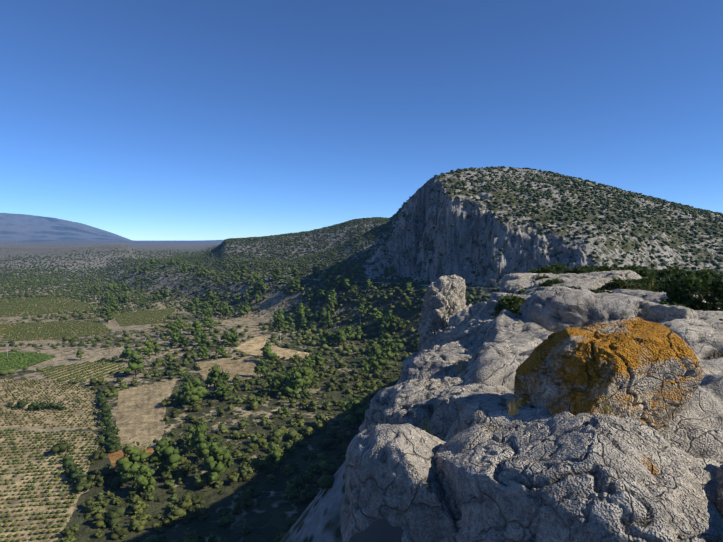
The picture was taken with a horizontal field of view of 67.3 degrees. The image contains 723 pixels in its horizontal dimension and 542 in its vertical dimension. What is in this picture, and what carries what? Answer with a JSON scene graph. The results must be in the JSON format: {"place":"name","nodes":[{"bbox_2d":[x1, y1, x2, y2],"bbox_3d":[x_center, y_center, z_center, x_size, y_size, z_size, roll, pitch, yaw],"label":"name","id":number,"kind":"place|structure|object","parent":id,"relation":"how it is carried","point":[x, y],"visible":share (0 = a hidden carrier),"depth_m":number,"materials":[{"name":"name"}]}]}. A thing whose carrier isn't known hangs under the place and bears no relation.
{"place":"outdoors","nodes":[
{"label":"outdoors","id":0,"kind":"place"},
{"bbox_2d":[0,167,722,541],"bbox_3d":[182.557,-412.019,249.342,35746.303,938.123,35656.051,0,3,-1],"label":"terrain","id":1,"kind":"structure","parent":0,"point":[138,413],"depth_m":369.64,"materials":[{"name":"beige soil"}]},
{"bbox_2d":[0,296,176,541],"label":"vines","id":2,"kind":"object","parent":1,"relation":"on","point":[27,359],"visible":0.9,"depth_m":280.69,"materials":[{"name":"green plant"}]},
{"bbox_2d":[72,256,419,492],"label":"pines","id":3,"kind":"object","parent":1,"relation":"on","point":[131,466],"visible":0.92,"depth_m":319.01,"materials":[{"name":"green plant"}]},
{"bbox_2d":[0,166,722,541],"bbox_3d":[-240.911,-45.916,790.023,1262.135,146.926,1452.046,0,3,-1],"label":"scrub vegetation","id":4,"kind":"object","parent":1,"relation":"on","point":[188,502],"visible":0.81,"depth_m":384.01,"materials":[{"name":"green plant"}]},
{"bbox_2d":[402,349,429,367],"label":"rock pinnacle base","id":5,"kind":"object","parent":1,"relation":"on","point":[410,357],"visible":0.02,"depth_m":81.83,"materials":[{"name":"grey stone"}]},
{"bbox_2d":[417,274,465,350],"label":"pinnacle rock","id":6,"kind":"object","parent":5,"relation":"on","point":[444,300],"visible":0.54,"depth_m":81.79,"materials":[{"name":"grey stone"}]},
{"bbox_2d":[435,293,722,510],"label":"rock","id":7,"kind":"object","parent":1,"relation":"on","point":[690,436],"visible":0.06,"depth_m":5.04,"materials":[{"name":"stone"}]},
{"bbox_2d":[341,423,457,541],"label":"rock","id":8,"kind":"object","parent":7,"relation":"on","point":[390,470],"visible":0.69,"depth_m":4.35,"materials":[{"name":"stone"}]},
{"bbox_2d":[359,377,465,431],"bbox_3d":[0.993,2.124,6.957,1.750,1.442,1.920,-1,4,-21],"label":"rock","id":9,"kind":"object","parent":7,"relation":"on","point":[413,402],"visible":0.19,"depth_m":6.69,"materials":[{"name":"stone"}]},
{"bbox_2d":[401,351,471,382],"bbox_3d":[1.668,2.405,9.453,2.022,1.920,2.538,0,3,-1],"label":"rock","id":10,"kind":"object","parent":7,"relation":"on","point":[430,365],"visible":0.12,"depth_m":9.24,"materials":[{"name":"stone"}]},
{"bbox_2d":[430,331,444,348],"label":"outcrop rock","id":11,"kind":"object","parent":7,"relation":"on","point":[440,338],"depth_m":21.64,"materials":[{"name":"stone"}]},
{"bbox_2d":[396,340,482,384],"bbox_3d":[2.321,2.770,12.693,3.373,2.364,3.005,2,4,36],"label":"rock","id":12,"kind":"object","parent":7,"relation":"on","point":[470,348],"visible":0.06,"depth_m":12.26,"materials":[{"name":"stone"}]},
{"bbox_2d":[444,301,486,338],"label":"rock","id":13,"kind":"object","parent":7,"relation":"on","point":[456,319],"visible":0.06,"depth_m":18.21,"materials":[{"name":"stone"}]},
{"bbox_2d":[439,313,497,346],"bbox_3d":[3.401,2.340,13.766,3.462,2.405,3.388,0,3,-1],"label":"rock","id":14,"kind":"object","parent":7,"relation":"on","point":[474,327],"visible":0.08,"depth_m":13.90,"materials":[{"name":"stone"}]},
{"bbox_2d":[429,383,514,439],"bbox_3d":[1.671,1.873,6.151,1.934,1.080,1.481,1,3,13],"label":"rock","id":15,"kind":"object","parent":7,"relation":"on","point":[452,402],"visible":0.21,"depth_m":5.96,"materials":[{"name":"stone"}]},
{"bbox_2d":[457,353,528,377],"bbox_3d":[2.277,1.801,7.683,1.885,1.175,1.553,-2,4,-37],"label":"rock","id":16,"kind":"object","parent":7,"relation":"on","point":[462,374],"visible":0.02,"depth_m":7.55,"materials":[{"name":"stone"}]},
{"bbox_2d":[485,292,530,312],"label":"ridge rock","id":17,"kind":"object","parent":7,"relation":"on","point":[493,300],"visible":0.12,"depth_m":15.05,"materials":[{"name":"stone"}]},
{"bbox_2d":[501,281,533,293],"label":"ridge rock","id":18,"kind":"object","parent":7,"relation":"on","point":[509,287],"visible":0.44,"depth_m":29.09,"materials":[{"name":"stone"}]},
{"bbox_2d":[501,280,534,291],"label":"ridge rock","id":19,"kind":"object","parent":7,"relation":"on","point":[525,281],"visible":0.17,"depth_m":34.92,"materials":[{"name":"stone"}]},
{"bbox_2d":[499,273,537,292],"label":"ridge rock","id":20,"kind":"object","parent":7,"relation":"on","point":[514,276],"visible":0.23,"depth_m":37.76,"materials":[{"name":"stone"}]},
{"bbox_2d":[521,286,571,294],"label":"ridge rock","id":21,"kind":"object","parent":7,"relation":"on","point":[533,290],"depth_m":19.45,"materials":[{"name":"stone"}]},
{"bbox_2d":[524,286,570,294],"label":"ridge rock","id":22,"kind":"object","parent":7,"relation":"on","point":[547,288],"visible":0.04,"depth_m":18.24,"materials":[{"name":"stone"}]},
{"bbox_2d":[532,277,571,288],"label":"ridge rock","id":23,"kind":"object","parent":7,"relation":"on","point":[536,284],"visible":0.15,"depth_m":27.47,"materials":[{"name":"stone"}]},
{"bbox_2d":[554,274,570,276],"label":"ridge rock","id":24,"kind":"object","parent":7,"relation":"on","point":[563,275],"visible":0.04,"depth_m":29.27,"materials":[{"name":"stone"}]},
{"bbox_2d":[550,279,603,290],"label":"ridge rock","id":25,"kind":"object","parent":7,"relation":"on","point":[592,285],"visible":0.12,"depth_m":22.09,"materials":[{"name":"stone"}]},
{"bbox_2d":[433,411,722,541],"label":"boulder","id":26,"kind":"object","parent":7,"relation":"on","point":[566,476],"visible":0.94,"depth_m":3.58,"materials":[{"name":"stone"}]},
{"bbox_2d":[519,288,643,331],"bbox_3d":[5.069,1.292,12.547,2.840,1.847,2.528,1,3,19],"label":"ridge rock","id":27,"kind":"object","parent":7,"relation":"on","point":[556,309],"visible":0.4,"depth_m":11.64,"materials":[{"name":"stone"}]},
{"bbox_2d":[566,273,611,284],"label":"outcrop rock","id":28,"kind":"object","parent":7,"relation":"on","point":[585,277],"visible":0.02,"depth_m":27.60,"materials":[{"name":"stone"}]},
{"bbox_2d":[491,262,722,320],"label":"shrubs","id":29,"kind":"object","parent":7,"relation":"on","point":[677,283],"visible":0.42,"depth_m":14.78,"materials":[{"name":"green plant"}]},
{"bbox_2d":[514,317,704,432],"bbox_3d":[2.310,1.009,5.185,1.466,1.092,1.280,-1,3,-9],"label":"boulder","id":30,"kind":"object","parent":7,"relation":"on","point":[648,373],"visible":0.81,"depth_m":4.72,"materials":[{"name":"stone"}]},
{"bbox_2d":[583,270,641,280],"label":"outcrop rock","id":31,"kind":"object","parent":7,"relation":"on","point":[622,274],"visible":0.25,"depth_m":29.58,"materials":[{"name":"stone"}]},
{"bbox_2d":[612,289,665,300],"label":"ridge rock","id":32,"kind":"object","parent":7,"relation":"on","point":[645,295],"visible":0.08,"depth_m":18.70,"materials":[{"name":"stone"}]},
{"bbox_2d":[638,300,699,323],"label":"ridge rock","id":33,"kind":"object","parent":7,"relation":"on","point":[649,311],"visible":0.12,"depth_m":11.56,"materials":[{"name":"stone"}]},
{"bbox_2d":[650,292,719,308],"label":"ridge rock","id":34,"kind":"object","parent":7,"relation":"on","point":[657,300],"visible":0.1,"depth_m":16.41,"materials":[{"name":"stone"}]},
{"bbox_2d":[661,318,722,352],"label":"ridge rock","id":35,"kind":"object","parent":7,"relation":"on","point":[689,332],"visible":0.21,"depth_m":8.31,"materials":[{"name":"stone"}]},
{"bbox_2d":[694,310,722,319],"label":"ridge rock","id":36,"kind":"object","parent":7,"relation":"on","point":[715,315],"visible":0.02,"depth_m":11.66,"materials":[{"name":"stone"}]},
{"bbox_2d":[697,357,719,374],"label":"rock","id":37,"kind":"object","parent":7,"relation":"on","point":[708,369],"depth_m":6.82,"materials":[{"name":"stone"}]},
{"bbox_2d":[715,464,722,517],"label":"rock","id":38,"kind":"object","parent":7,"relation":"on","point":[719,476],"visible":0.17,"depth_m":3.79,"materials":[{"name":"stone"}]},
{"bbox_2d":[0,0,722,240],"label":"sky","id":39,"kind":"structure","parent":0,"point":[137,120],"materials":[{"name":"blue"}]},
{"bbox_2d":[417,278,660,433],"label":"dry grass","id":40,"kind":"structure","parent":0,"point":[606,409],"depth_m":4.59,"materials":[{"name":"plant"}]},
{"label":"rock ridge","id":41,"kind":"object","parent":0,"visible":0},
{"bbox_2d":[529,273,554,280],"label":"ridge rock","id":42,"kind":"object","parent":41,"relation":"on","point":[542,274],"visible":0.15,"depth_m":35.79,"materials":[{"name":"stone"}]},
{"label":"road asphalt","id":43,"kind":"structure","parent":0,"visible":0},
{"bbox_2d":[249,276,496,288],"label":"road parapet wall","id":44,"kind":"structure","parent":43,"relation":"on","point":[377,282],"depth_m":447.76,"materials":[{"name":"stone"}]}
]}

